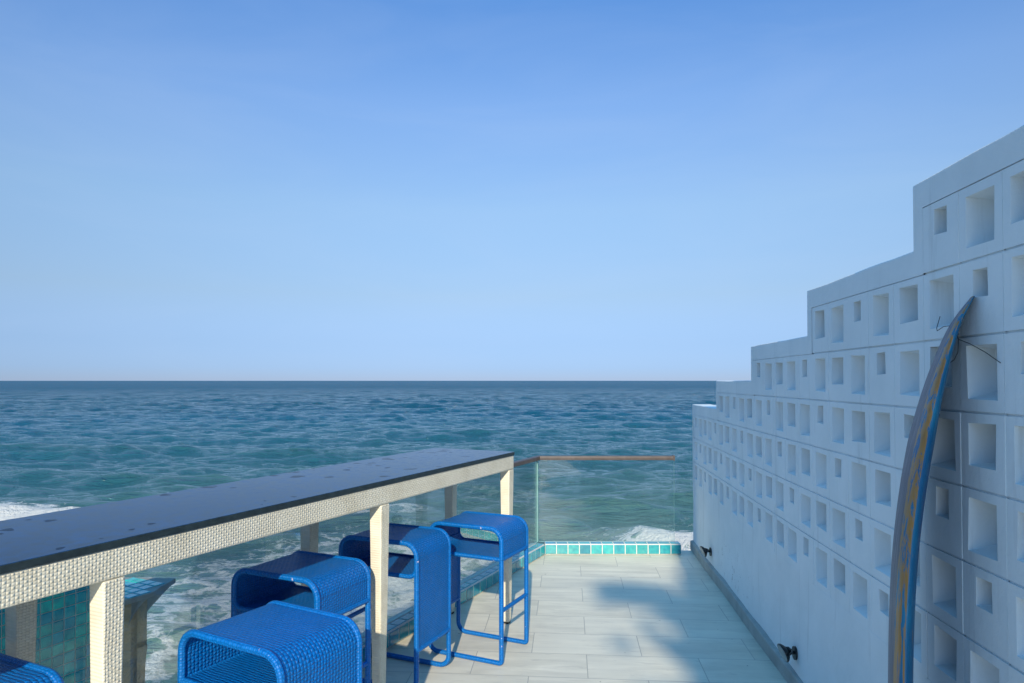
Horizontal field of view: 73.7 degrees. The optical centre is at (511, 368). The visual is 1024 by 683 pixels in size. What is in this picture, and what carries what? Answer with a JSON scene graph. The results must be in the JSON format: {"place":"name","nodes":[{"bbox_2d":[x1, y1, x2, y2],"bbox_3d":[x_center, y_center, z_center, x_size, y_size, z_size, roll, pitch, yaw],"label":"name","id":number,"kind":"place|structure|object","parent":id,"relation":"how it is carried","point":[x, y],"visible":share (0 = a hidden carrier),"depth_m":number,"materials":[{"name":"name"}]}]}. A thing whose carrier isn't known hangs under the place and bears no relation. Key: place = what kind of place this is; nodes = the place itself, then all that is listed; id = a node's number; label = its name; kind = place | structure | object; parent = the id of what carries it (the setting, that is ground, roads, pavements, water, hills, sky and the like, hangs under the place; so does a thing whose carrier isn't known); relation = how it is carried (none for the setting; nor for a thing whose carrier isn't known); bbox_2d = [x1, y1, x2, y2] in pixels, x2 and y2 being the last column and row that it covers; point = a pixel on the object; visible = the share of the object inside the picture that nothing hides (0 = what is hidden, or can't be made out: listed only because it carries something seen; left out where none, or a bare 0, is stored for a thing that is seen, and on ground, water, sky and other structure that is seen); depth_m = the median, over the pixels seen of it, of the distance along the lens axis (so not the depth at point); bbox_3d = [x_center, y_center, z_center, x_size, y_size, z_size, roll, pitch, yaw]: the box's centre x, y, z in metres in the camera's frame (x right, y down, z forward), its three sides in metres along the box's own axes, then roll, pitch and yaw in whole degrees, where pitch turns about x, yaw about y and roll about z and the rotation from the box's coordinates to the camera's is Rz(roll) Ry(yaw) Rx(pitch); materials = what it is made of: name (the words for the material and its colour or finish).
{"place":"outdoors","nodes":[
{"label":"outdoors","id":0,"kind":"place"},
{"bbox_2d":[0,381,715,682],"bbox_3d":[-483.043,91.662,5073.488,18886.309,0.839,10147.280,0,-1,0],"label":"sea","id":1,"kind":"structure","parent":0,"point":[65,445],"depth_m":29.74,"materials":[{"name":"liquid"}]},
{"bbox_2d":[0,0,1023,380],"label":"sky","id":2,"kind":"structure","parent":0,"point":[191,190],"materials":[{"name":"blue"}]},
{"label":"seawall","id":3,"kind":"structure","parent":0,"visible":0},
{"bbox_2d":[0,585,89,682],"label":"tiled wall","id":4,"kind":"structure","parent":3,"relation":"on","point":[63,637],"depth_m":2.56,"materials":[{"name":"tile"}]},
{"bbox_2d":[122,577,175,682],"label":"stone pillar","id":5,"kind":"structure","parent":3,"relation":"on","point":[142,596],"depth_m":2.81,"materials":[{"name":"concrete"}]},
{"bbox_2d":[362,550,786,682],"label":"deck","id":6,"kind":"structure","parent":3,"relation":"on","point":[634,619],"depth_m":4.06,"materials":[{"name":"stone"}]},
{"bbox_2d":[0,653,63,682],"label":"bar stool","id":7,"kind":"object","parent":6,"relation":"on","point":[14,670],"visible":1,"depth_m":1.83,"materials":[{"name":"blue plastic"}]},
{"bbox_2d":[0,448,514,682],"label":"bar table","id":8,"kind":"object","parent":6,"relation":"on","point":[101,550],"visible":0.93,"depth_m":2.30,"materials":[{"name":"stone"}]},
{"bbox_2d":[177,600,362,682],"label":"bar stool","id":9,"kind":"object","parent":6,"relation":"on","point":[275,641],"visible":1,"depth_m":2.15,"materials":[{"name":"blue plastic"}]},
{"bbox_2d":[231,550,370,682],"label":"bar stool","id":10,"kind":"object","parent":6,"relation":"on","point":[337,584],"visible":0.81,"depth_m":2.88,"materials":[{"name":"blue plastic"}]},
{"bbox_2d":[338,523,450,682],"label":"bar stool","id":11,"kind":"object","parent":6,"relation":"on","point":[426,565],"visible":0.69,"depth_m":3.44,"materials":[{"name":"blue plastic"}]},
{"bbox_2d":[361,543,544,662],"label":"tiled kerb","id":12,"kind":"structure","parent":6,"relation":"on","point":[400,628],"depth_m":4.72,"materials":[{"name":"tile"}]},
{"bbox_2d":[362,455,674,636],"bbox_3d":[-0.915,1.090,3.432,1.026,0.751,6.865,-1,-1,34],"label":"glass balustrade","id":13,"kind":"object","parent":12,"relation":"on","point":[588,457],"visible":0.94,"depth_m":5.95,"materials":[{"name":"clear"}]},
{"bbox_2d":[429,511,528,665],"bbox_3d":[-0.188,1.205,3.833,0.469,0.726,0.345,0,-1,25],"label":"bar stool","id":14,"kind":"object","parent":6,"relation":"on","point":[510,532],"visible":0.88,"depth_m":3.81,"materials":[{"name":"blue plastic"}]},
{"bbox_2d":[544,541,680,554],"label":"tiled kerb","id":15,"kind":"structure","parent":6,"relation":"on","point":[613,548],"depth_m":5.87,"materials":[{"name":"tile"}]},
{"bbox_2d":[690,125,1023,682],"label":"breeze block wall","id":16,"kind":"structure","parent":6,"relation":"on","point":[799,446],"depth_m":2.42,"materials":[{"name":"white paint"}]},
{"bbox_2d":[700,546,711,556],"bbox_3d":[1.506,1.421,5.299,0.088,0.086,0.102,0,-1,5],"label":"wall lamp","id":17,"kind":"object","parent":16,"relation":"attached to","point":[704,551],"visible":1,"depth_m":5.28,"materials":[{"name":"black metal"}]},
{"bbox_2d":[777,643,797,661],"bbox_3d":[1.346,1.387,3.329,0.088,0.086,0.102,0,-1,5],"label":"wall lamp","id":18,"kind":"object","parent":16,"relation":"attached to","point":[785,652],"visible":1,"depth_m":3.31,"materials":[{"name":"black metal"}]},
{"bbox_2d":[936,317,1000,362],"bbox_3d":[1.245,-0.072,1.883,0.026,0.171,0.282,0,-1,5],"label":"wire","id":19,"kind":"object","parent":16,"relation":"hanging from","point":[966,342],"visible":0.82,"depth_m":1.90,"materials":[{"name":"black metal"}]},
{"bbox_2d":[888,296,974,682],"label":"surfboard","id":20,"kind":"object","parent":6,"relation":"on","point":[911,502],"visible":1,"depth_m":1.84,"materials":[{"name":"paint"}]}
]}

